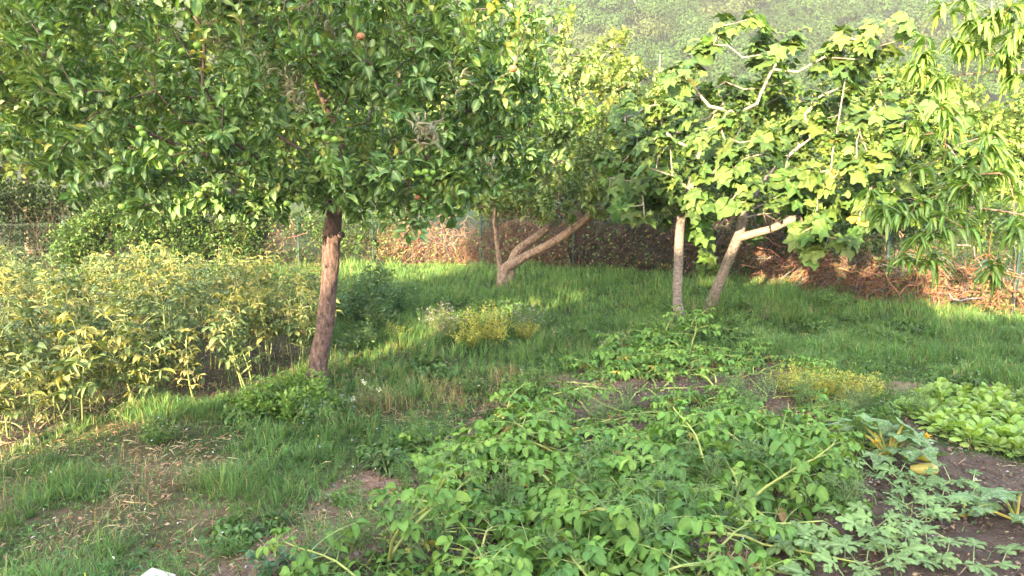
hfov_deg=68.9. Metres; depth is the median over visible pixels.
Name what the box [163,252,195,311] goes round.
broad bean plant
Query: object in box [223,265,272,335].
broad bean plant
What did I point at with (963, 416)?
spinach plant
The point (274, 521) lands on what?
lawn weed
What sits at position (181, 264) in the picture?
broad bean plant
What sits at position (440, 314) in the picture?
borage plant
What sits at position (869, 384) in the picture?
mustard clump
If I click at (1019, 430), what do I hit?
spinach plant
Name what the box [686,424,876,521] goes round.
potato plant
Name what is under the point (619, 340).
lawn weed
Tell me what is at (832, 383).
mustard clump
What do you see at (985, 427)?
spinach plant
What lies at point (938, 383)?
spinach plant
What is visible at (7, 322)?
broad bean plant
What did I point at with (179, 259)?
broad bean plant
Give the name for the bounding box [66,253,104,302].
broad bean plant
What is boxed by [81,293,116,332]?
broad bean plant
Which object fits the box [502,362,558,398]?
lawn weed
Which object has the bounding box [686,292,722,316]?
lawn weed
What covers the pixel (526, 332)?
mustard clump
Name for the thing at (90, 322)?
broad bean plant
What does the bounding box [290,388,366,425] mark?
vetch clump
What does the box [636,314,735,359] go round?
potato plant
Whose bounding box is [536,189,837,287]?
dry vine tangle
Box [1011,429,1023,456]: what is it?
spinach plant
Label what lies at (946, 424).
spinach plant
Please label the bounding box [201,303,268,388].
broad bean plant
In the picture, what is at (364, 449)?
lawn weed
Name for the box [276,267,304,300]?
broad bean plant
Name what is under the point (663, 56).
hillside forest
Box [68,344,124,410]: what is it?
broad bean plant
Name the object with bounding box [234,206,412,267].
bramble thicket
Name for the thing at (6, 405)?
broad bean plant
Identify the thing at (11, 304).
broad bean plant
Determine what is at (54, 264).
broad bean plant
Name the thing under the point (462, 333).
mustard clump
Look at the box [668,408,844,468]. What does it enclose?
potato plant
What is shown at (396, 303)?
sow thistle
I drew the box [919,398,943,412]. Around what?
spinach plant
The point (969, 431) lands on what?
spinach plant
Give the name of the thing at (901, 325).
lawn weed
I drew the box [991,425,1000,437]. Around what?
spinach plant
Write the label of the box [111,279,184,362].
broad bean plant
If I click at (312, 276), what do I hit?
broad bean plant
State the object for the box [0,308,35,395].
broad bean plant
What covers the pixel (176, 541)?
ground cover
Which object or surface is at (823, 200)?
fig tree
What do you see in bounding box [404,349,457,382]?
lawn weed
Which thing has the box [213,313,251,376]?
broad bean plant
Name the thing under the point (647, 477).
potato plant
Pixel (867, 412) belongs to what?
potato plant
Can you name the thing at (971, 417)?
spinach plant
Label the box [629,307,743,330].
potato plant
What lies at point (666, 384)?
potato plant
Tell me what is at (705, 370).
potato plant
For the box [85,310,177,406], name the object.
broad bean plant
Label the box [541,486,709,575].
potato plant
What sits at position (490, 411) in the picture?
lawn weed
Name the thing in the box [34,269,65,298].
broad bean plant
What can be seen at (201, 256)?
broad bean plant
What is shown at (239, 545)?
lawn weed
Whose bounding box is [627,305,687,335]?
potato plant
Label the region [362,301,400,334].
sow thistle
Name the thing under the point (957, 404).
spinach plant
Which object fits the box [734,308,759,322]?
lawn weed
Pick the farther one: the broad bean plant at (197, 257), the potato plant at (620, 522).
the broad bean plant at (197, 257)
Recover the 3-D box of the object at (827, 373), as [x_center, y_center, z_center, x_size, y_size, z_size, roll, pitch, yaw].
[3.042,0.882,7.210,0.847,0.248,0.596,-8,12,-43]
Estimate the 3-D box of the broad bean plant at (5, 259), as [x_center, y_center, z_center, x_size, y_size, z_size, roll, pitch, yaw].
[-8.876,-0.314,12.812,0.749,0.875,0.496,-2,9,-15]
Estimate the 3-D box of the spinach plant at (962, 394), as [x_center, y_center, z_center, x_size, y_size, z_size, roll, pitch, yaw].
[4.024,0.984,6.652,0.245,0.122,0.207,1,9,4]
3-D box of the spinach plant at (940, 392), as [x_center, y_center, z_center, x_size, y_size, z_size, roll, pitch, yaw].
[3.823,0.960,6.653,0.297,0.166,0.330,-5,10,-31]
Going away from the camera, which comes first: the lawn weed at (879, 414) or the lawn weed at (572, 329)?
the lawn weed at (879, 414)
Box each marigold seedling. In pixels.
[311,494,379,564]
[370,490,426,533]
[377,498,457,562]
[420,436,505,488]
[479,455,535,511]
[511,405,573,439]
[531,512,571,570]
[554,453,630,498]
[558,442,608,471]
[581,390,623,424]
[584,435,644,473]
[596,489,671,534]
[610,381,635,410]
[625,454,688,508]
[625,484,689,561]
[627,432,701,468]
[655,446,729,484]
[675,400,716,421]
[681,477,761,535]
[692,428,739,455]
[717,366,776,401]
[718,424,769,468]
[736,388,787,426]
[760,433,805,471]
[764,366,820,405]
[787,459,875,508]
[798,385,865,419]
[834,378,883,411]
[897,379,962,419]
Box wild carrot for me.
[351,378,387,410]
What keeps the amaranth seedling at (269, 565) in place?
on the ground at (996, 534)
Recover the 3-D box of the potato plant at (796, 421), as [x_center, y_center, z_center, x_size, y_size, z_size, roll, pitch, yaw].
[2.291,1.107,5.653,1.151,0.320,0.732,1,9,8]
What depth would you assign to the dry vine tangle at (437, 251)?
16.94 m
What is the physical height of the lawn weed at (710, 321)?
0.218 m
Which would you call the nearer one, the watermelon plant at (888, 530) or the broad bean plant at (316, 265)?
the watermelon plant at (888, 530)
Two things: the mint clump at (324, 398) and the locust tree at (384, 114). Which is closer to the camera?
the mint clump at (324, 398)
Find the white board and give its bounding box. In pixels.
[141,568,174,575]
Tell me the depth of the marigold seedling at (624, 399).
6.50 m
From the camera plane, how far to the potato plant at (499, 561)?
3.69 m
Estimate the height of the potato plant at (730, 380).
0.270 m
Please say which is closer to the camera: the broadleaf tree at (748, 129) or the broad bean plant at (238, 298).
the broad bean plant at (238, 298)
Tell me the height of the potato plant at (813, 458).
0.576 m
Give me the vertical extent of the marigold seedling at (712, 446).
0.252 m
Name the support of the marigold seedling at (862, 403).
on the ground at (996, 534)
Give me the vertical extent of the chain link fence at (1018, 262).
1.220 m
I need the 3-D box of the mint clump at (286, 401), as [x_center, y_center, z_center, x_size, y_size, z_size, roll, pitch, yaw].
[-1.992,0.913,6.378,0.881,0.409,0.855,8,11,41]
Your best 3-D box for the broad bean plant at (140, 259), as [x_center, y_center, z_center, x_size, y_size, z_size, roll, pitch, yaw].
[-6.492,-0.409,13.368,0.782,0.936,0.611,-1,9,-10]
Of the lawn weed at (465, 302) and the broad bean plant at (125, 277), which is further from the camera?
the lawn weed at (465, 302)
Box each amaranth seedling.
[237,541,287,575]
[274,543,319,572]
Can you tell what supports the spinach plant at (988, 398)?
on the ground at (996, 534)
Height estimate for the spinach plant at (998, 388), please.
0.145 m
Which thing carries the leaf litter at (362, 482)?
on the ground at (996, 534)
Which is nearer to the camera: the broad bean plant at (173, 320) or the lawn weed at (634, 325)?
the broad bean plant at (173, 320)
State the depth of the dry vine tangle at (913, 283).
11.90 m
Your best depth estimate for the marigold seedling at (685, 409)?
6.00 m
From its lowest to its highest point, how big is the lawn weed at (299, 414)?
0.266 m
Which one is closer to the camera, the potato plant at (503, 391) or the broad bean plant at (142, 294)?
the potato plant at (503, 391)
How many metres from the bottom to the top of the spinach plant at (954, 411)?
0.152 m
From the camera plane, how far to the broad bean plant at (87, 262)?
13.08 m
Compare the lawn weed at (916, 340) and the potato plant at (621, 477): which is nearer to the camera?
the potato plant at (621, 477)
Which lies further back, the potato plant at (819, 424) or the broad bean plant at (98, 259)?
the broad bean plant at (98, 259)
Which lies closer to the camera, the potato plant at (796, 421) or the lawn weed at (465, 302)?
the potato plant at (796, 421)
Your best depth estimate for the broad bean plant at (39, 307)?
8.36 m
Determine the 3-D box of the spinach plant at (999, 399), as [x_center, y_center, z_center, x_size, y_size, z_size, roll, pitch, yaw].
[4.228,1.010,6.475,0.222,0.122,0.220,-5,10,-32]
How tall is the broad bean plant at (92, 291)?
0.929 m
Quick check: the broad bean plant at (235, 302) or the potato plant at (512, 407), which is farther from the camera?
the broad bean plant at (235, 302)
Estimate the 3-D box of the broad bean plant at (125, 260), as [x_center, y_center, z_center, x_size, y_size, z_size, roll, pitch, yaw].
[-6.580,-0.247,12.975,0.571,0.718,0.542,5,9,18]
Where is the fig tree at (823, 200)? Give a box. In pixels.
[591,9,1003,321]
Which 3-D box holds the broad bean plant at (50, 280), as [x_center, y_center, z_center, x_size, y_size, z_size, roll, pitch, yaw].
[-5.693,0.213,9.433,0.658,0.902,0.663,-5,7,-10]
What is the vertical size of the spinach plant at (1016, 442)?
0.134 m
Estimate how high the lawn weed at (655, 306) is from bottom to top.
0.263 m
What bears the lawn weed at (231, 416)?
on the ground at (996, 534)
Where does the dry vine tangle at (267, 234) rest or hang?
on the ground at (996, 534)
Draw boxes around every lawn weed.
[133,408,192,448]
[166,452,207,487]
[205,502,264,548]
[209,534,250,557]
[220,397,280,428]
[233,408,270,433]
[242,509,289,537]
[287,522,321,561]
[287,544,346,575]
[289,400,351,429]
[300,344,349,379]
[306,402,340,423]
[324,370,351,396]
[324,479,365,509]
[329,340,341,354]
[351,368,388,414]
[354,437,392,458]
[360,425,433,479]
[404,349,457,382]
[407,350,443,370]
[410,295,444,316]
[421,286,452,306]
[426,309,457,333]
[448,299,463,309]
[457,296,484,310]
[457,375,489,394]
[468,293,498,311]
[479,406,517,422]
[494,295,530,312]
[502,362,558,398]
[513,346,539,358]
[539,350,563,364]
[545,321,588,345]
[591,318,618,327]
[597,324,631,356]
[626,317,644,330]
[648,299,671,312]
[660,297,691,315]
[676,325,707,340]
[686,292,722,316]
[697,317,715,324]
[707,334,733,345]
[710,321,759,344]
[717,296,753,311]
[720,307,761,329]
[728,326,751,335]
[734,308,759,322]
[747,294,774,322]
[786,319,809,330]
[796,313,832,332]
[818,286,852,309]
[818,289,842,303]
[834,296,857,311]
[838,400,900,424]
[840,352,870,367]
[843,307,874,325]
[850,324,893,341]
[868,398,905,417]
[871,385,915,407]
[890,314,934,334]
[899,328,929,347]
[918,369,986,392]
[940,360,965,372]
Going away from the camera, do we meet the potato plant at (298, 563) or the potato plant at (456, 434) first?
the potato plant at (298, 563)
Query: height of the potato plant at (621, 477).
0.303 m
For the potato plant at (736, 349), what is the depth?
8.45 m
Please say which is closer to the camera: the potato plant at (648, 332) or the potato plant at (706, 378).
the potato plant at (706, 378)
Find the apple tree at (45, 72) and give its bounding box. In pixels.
[0,0,585,390]
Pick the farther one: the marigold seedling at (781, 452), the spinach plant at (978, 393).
the spinach plant at (978, 393)
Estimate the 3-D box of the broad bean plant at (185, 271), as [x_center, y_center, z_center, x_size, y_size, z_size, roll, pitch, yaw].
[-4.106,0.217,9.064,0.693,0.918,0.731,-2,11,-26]
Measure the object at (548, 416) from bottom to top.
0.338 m
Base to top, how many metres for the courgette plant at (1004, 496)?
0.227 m
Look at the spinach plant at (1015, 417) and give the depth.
5.91 m
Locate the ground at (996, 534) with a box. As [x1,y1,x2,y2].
[0,192,1023,575]
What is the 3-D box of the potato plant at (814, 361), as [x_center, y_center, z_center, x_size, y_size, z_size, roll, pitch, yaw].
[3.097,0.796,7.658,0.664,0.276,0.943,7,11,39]
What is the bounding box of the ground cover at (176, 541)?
[0,285,1023,575]
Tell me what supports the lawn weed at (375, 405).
on the ground at (996, 534)
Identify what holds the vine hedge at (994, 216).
on the ground at (996, 534)
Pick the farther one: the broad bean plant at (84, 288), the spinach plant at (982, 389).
the broad bean plant at (84, 288)
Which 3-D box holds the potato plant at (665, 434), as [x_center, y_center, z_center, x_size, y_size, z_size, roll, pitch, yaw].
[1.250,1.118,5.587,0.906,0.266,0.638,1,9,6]
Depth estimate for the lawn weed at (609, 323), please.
9.90 m
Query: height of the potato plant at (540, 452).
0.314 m
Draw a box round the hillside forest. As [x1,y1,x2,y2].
[392,0,1023,102]
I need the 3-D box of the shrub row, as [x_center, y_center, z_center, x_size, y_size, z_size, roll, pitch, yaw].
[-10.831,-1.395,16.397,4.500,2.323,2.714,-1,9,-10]
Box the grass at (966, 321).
[0,255,1023,575]
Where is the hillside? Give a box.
[0,0,1023,191]
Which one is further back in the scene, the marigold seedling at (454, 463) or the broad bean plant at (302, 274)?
the broad bean plant at (302, 274)
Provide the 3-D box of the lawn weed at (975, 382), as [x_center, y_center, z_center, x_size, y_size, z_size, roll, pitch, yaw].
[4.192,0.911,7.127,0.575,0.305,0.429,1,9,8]
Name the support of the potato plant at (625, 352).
on the ground at (996, 534)
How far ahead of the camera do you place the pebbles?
4.51 m
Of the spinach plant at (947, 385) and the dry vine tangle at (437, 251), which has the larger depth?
the dry vine tangle at (437, 251)
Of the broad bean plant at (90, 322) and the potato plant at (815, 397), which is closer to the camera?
the potato plant at (815, 397)
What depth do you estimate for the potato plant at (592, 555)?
3.59 m
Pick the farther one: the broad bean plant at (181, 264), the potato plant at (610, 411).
the broad bean plant at (181, 264)
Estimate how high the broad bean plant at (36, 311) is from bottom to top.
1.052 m
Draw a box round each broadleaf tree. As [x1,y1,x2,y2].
[404,72,620,234]
[553,78,832,224]
[706,89,875,223]
[811,60,1023,237]
[955,85,1023,203]
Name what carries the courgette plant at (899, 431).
on the ground at (996, 534)
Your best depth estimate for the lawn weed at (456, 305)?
11.24 m
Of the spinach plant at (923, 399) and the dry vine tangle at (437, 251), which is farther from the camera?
the dry vine tangle at (437, 251)
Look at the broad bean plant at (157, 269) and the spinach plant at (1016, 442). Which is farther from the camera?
the broad bean plant at (157, 269)
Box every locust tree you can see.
[0,0,183,253]
[62,0,376,241]
[282,0,517,240]
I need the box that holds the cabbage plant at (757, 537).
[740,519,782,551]
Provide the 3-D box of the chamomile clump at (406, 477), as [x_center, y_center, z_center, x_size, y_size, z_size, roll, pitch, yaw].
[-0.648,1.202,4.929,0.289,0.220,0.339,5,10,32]
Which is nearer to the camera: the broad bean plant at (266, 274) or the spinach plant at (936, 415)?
the spinach plant at (936, 415)
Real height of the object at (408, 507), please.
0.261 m
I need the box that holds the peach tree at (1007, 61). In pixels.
[849,0,1023,301]
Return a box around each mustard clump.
[384,323,413,338]
[443,299,513,344]
[446,321,486,349]
[512,318,540,338]
[761,358,825,397]
[812,363,872,401]
[845,371,886,402]
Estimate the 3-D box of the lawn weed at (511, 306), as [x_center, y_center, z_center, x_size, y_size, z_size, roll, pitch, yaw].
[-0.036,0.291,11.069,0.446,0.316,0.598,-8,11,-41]
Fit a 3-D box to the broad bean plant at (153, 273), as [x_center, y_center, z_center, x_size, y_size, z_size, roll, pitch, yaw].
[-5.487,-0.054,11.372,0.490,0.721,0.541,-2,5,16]
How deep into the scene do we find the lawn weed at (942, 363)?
7.82 m
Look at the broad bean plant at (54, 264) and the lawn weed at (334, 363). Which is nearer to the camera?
the lawn weed at (334, 363)
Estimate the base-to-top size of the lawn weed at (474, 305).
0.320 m
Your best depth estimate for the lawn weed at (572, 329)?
9.02 m
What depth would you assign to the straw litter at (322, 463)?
5.10 m
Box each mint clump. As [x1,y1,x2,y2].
[217,365,329,423]
[280,386,343,420]
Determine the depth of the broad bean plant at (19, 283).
10.02 m
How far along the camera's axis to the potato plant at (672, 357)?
7.66 m
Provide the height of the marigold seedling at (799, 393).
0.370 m
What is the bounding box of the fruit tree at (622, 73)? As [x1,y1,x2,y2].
[409,3,703,287]
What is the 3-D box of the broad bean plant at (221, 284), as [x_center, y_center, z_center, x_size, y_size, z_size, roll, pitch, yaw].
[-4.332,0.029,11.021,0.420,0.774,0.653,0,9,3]
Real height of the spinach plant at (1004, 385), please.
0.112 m
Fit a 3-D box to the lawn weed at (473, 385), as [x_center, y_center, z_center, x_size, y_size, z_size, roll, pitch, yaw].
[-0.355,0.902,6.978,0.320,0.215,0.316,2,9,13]
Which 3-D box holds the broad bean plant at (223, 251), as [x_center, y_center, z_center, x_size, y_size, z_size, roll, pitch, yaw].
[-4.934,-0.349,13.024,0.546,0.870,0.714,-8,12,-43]
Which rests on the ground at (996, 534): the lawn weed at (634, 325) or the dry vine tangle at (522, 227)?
the lawn weed at (634, 325)
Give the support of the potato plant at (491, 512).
on the ground at (996, 534)
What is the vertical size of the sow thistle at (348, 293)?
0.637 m
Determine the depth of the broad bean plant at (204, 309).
7.52 m
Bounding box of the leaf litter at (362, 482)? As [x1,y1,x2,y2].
[0,330,1023,575]
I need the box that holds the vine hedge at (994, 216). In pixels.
[720,169,1023,306]
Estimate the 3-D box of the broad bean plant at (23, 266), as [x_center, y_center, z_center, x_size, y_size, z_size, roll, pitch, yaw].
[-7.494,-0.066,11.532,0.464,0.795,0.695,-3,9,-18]
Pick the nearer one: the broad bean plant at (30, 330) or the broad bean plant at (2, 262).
the broad bean plant at (30, 330)
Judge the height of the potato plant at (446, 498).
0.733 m
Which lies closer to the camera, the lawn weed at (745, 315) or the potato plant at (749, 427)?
the potato plant at (749, 427)
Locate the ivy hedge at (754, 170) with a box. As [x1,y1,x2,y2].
[562,147,771,278]
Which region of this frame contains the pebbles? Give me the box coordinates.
[1,355,1023,575]
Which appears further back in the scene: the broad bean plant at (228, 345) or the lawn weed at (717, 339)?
the lawn weed at (717, 339)
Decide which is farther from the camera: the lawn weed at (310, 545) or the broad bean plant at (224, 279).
the broad bean plant at (224, 279)
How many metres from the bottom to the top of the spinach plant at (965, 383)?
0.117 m
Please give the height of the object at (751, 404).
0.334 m
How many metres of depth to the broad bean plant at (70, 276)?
10.44 m
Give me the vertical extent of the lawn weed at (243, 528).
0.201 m
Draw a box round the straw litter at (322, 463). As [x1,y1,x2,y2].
[0,341,1021,575]
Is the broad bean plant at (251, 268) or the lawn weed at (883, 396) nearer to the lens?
the lawn weed at (883, 396)
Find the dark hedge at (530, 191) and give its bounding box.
[459,176,597,264]
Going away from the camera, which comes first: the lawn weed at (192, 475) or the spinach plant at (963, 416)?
the lawn weed at (192, 475)
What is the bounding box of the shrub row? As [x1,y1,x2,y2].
[0,178,131,269]
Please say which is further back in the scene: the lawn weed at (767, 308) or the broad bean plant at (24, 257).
the broad bean plant at (24, 257)
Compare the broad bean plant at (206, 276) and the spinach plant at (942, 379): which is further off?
the broad bean plant at (206, 276)
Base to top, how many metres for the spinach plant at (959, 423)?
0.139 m
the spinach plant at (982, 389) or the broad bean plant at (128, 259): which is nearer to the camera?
the spinach plant at (982, 389)
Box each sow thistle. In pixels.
[336,276,373,318]
[336,318,376,354]
[337,270,400,328]
[350,258,397,297]
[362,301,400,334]
[382,278,419,314]
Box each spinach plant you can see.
[894,395,918,410]
[896,398,920,416]
[911,387,937,398]
[911,405,941,424]
[914,395,929,405]
[914,410,952,431]
[916,381,945,398]
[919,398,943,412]
[924,386,956,405]
[925,377,955,394]
[927,418,958,437]
[930,406,959,423]
[932,381,959,399]
[933,397,950,406]
[941,417,975,435]
[944,413,968,430]
[946,396,975,413]
[948,400,971,415]
[949,384,970,395]
[949,425,995,450]
[954,391,979,403]
[956,407,978,419]
[961,381,977,392]
[961,414,996,428]
[961,421,993,440]
[963,401,996,415]
[964,402,997,422]
[965,412,982,427]
[968,389,992,402]
[969,387,990,395]
[969,394,1008,416]
[972,434,1012,452]
[978,382,1004,388]
[983,389,1021,408]
[984,424,1022,449]
[986,386,1015,400]
[989,396,1005,409]
[990,414,1023,435]
[991,419,1023,432]
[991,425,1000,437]
[993,436,1023,457]
[994,407,1023,422]
[997,383,1012,390]
[997,400,1023,415]
[1008,391,1023,405]
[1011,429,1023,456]
[1014,424,1023,436]
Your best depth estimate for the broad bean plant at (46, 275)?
10.66 m
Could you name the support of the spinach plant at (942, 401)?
on the ground at (996, 534)
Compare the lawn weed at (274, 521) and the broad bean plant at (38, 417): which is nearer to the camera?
the lawn weed at (274, 521)
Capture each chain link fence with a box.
[0,216,373,271]
[479,216,1023,312]
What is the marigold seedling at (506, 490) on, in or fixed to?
on the ground at (996, 534)
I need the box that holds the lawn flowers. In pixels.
[22,297,993,575]
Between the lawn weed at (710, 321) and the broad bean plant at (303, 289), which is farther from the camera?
the lawn weed at (710, 321)
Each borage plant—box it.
[418,297,453,329]
[418,306,470,342]
[501,300,538,330]
[519,308,550,333]
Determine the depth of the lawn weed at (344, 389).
6.79 m
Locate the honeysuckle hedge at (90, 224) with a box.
[38,191,278,273]
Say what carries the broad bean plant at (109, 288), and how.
on the ground at (996, 534)
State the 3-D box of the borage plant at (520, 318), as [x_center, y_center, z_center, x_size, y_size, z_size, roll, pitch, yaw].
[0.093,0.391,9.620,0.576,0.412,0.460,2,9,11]
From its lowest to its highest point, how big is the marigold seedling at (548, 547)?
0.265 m
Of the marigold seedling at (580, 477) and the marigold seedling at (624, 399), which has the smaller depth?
the marigold seedling at (580, 477)
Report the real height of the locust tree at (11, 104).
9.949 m
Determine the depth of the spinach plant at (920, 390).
6.72 m
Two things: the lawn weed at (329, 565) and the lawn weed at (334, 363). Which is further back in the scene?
the lawn weed at (334, 363)
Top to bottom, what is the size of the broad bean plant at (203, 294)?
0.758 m
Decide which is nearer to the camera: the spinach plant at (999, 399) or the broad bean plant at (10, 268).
the spinach plant at (999, 399)
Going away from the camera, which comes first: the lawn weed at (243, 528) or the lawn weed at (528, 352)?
the lawn weed at (243, 528)
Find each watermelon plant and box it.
[766,520,1023,575]
[767,447,983,569]
[850,451,982,518]
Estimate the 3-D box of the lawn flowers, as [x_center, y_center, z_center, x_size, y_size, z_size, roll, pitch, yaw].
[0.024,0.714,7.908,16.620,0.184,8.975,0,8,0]
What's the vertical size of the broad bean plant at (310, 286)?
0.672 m
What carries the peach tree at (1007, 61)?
on the ground at (996, 534)
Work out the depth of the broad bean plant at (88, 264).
11.70 m
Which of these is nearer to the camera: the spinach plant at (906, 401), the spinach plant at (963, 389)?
the spinach plant at (906, 401)
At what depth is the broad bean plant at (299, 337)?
7.94 m
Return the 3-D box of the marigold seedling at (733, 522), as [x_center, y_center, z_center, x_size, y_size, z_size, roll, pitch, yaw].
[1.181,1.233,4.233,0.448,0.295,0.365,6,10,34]
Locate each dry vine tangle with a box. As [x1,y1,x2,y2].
[200,214,308,265]
[356,214,498,266]
[451,192,611,268]
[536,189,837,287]
[738,225,1023,315]
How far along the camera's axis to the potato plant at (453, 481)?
4.61 m
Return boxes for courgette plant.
[825,412,951,475]
[931,491,1003,521]
[956,486,1023,523]
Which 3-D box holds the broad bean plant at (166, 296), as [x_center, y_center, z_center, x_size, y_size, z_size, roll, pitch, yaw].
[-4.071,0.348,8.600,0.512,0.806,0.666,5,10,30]
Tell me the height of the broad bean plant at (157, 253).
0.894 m
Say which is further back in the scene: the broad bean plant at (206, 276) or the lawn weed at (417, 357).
the broad bean plant at (206, 276)
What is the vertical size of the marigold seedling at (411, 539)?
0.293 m
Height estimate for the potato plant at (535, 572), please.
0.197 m
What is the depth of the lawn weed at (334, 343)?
8.54 m
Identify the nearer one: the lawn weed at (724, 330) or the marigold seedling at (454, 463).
the marigold seedling at (454, 463)
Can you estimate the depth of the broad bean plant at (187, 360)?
6.68 m
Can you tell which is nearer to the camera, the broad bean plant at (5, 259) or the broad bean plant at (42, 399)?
the broad bean plant at (42, 399)
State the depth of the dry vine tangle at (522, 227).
16.53 m
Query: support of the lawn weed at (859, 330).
on the ground at (996, 534)
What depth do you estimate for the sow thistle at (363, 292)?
9.78 m
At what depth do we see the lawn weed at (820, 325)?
9.86 m
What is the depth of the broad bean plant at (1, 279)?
10.77 m
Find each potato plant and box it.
[256,517,458,575]
[322,504,460,550]
[362,463,503,525]
[368,457,489,569]
[378,514,499,562]
[379,419,576,478]
[397,504,582,575]
[417,552,510,575]
[422,428,568,488]
[431,479,576,542]
[437,521,573,574]
[458,424,653,479]
[459,397,575,474]
[474,447,609,529]
[485,381,536,438]
[489,463,684,575]
[492,400,570,412]
[504,379,583,417]
[511,526,747,575]
[539,417,626,451]
[539,472,734,539]
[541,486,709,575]
[542,449,745,525]
[544,381,600,402]
[557,385,614,438]
[560,352,622,386]
[560,414,675,448]
[561,381,637,428]
[562,417,664,442]
[580,499,814,575]
[589,332,655,367]
[591,352,696,383]
[596,429,735,495]
[606,382,648,418]
[606,386,691,424]
[607,399,763,530]
[608,431,864,563]
[609,330,687,351]
[616,340,686,378]
[624,419,736,454]
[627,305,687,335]
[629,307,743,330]
[632,348,734,380]
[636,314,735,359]
[649,384,748,417]
[650,374,713,389]
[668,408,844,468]
[670,406,841,474]
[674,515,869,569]
[680,366,717,391]
[683,410,851,505]
[684,350,753,379]
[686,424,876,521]
[699,336,771,356]
[703,382,768,425]
[705,340,787,367]
[729,361,780,385]
[732,412,862,486]
[751,380,808,397]
[755,408,887,458]
[773,390,855,411]
[779,354,858,379]
[785,379,870,413]
[787,384,851,418]
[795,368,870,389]
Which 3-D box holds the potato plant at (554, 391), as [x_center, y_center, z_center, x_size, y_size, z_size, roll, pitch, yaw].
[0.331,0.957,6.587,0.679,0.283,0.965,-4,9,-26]
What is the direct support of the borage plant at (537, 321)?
on the ground at (996, 534)
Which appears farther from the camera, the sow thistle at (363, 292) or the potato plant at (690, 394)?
the sow thistle at (363, 292)
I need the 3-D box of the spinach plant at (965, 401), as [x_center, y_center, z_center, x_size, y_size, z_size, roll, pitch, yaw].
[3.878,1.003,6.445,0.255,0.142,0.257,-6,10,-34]
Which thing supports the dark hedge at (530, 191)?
on the ground at (996, 534)
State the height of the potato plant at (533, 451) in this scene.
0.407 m
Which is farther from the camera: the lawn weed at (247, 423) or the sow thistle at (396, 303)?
the sow thistle at (396, 303)
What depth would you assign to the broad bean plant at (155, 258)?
12.88 m
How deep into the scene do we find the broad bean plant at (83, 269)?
12.59 m
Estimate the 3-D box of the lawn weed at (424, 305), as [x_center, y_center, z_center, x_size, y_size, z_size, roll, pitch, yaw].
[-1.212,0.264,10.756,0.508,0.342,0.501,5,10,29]
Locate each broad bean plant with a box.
[0,246,13,275]
[0,246,18,289]
[0,247,39,287]
[0,255,32,298]
[0,266,18,299]
[0,267,19,306]
[0,269,51,314]
[0,288,28,320]
[0,296,15,322]
[0,296,34,370]
[0,306,43,350]
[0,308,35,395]
[0,314,70,405]
[0,319,27,393]
[0,346,47,441]
[0,405,80,446]
[4,260,43,297]
[4,311,108,425]
[6,336,80,417]
[7,283,92,373]
[22,264,52,304]
[23,270,62,311]
[23,366,70,424]
[28,281,111,361]
[28,298,58,345]
[31,256,52,280]
[33,271,84,312]
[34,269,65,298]
[37,251,66,280]
[40,301,101,387]
[44,261,90,303]
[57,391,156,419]
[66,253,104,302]
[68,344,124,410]
[72,306,105,364]
[73,261,116,319]
[77,258,93,284]
[79,258,96,282]
[79,309,124,341]
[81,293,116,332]
[82,308,115,377]
[83,251,123,304]
[83,256,128,298]
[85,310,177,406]
[90,274,135,327]
[95,246,141,298]
[97,280,167,390]
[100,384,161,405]
[105,264,158,317]
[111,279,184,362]
[115,247,165,303]
[119,254,151,273]
[119,280,180,326]
[123,268,163,321]
[127,298,187,396]
[128,238,173,275]
[130,264,169,290]
[141,260,165,288]
[143,243,180,292]
[144,268,203,319]
[145,242,178,276]
[155,283,215,375]
[160,252,189,281]
[161,252,206,293]
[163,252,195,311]
[166,327,205,402]
[167,331,208,392]
[172,253,211,305]
[172,301,202,352]
[176,278,224,331]
[183,263,228,317]
[188,253,213,281]
[193,272,218,319]
[196,287,245,369]
[196,298,227,342]
[200,262,231,299]
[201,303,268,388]
[208,280,264,356]
[209,243,242,287]
[211,254,255,294]
[211,255,247,284]
[212,255,266,298]
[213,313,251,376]
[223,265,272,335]
[224,293,267,346]
[235,285,294,363]
[239,248,282,300]
[239,279,296,352]
[250,261,272,291]
[273,284,343,365]
[276,258,320,310]
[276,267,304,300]
[280,279,319,321]
[289,296,336,357]
[290,278,318,320]
[294,262,321,302]
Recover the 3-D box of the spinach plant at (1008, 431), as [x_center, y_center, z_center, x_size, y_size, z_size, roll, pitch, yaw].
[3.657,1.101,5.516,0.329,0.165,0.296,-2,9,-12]
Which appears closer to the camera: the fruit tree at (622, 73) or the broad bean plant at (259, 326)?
the broad bean plant at (259, 326)
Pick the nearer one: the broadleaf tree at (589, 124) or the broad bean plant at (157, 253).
the broad bean plant at (157, 253)
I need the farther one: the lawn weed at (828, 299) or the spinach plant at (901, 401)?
the lawn weed at (828, 299)

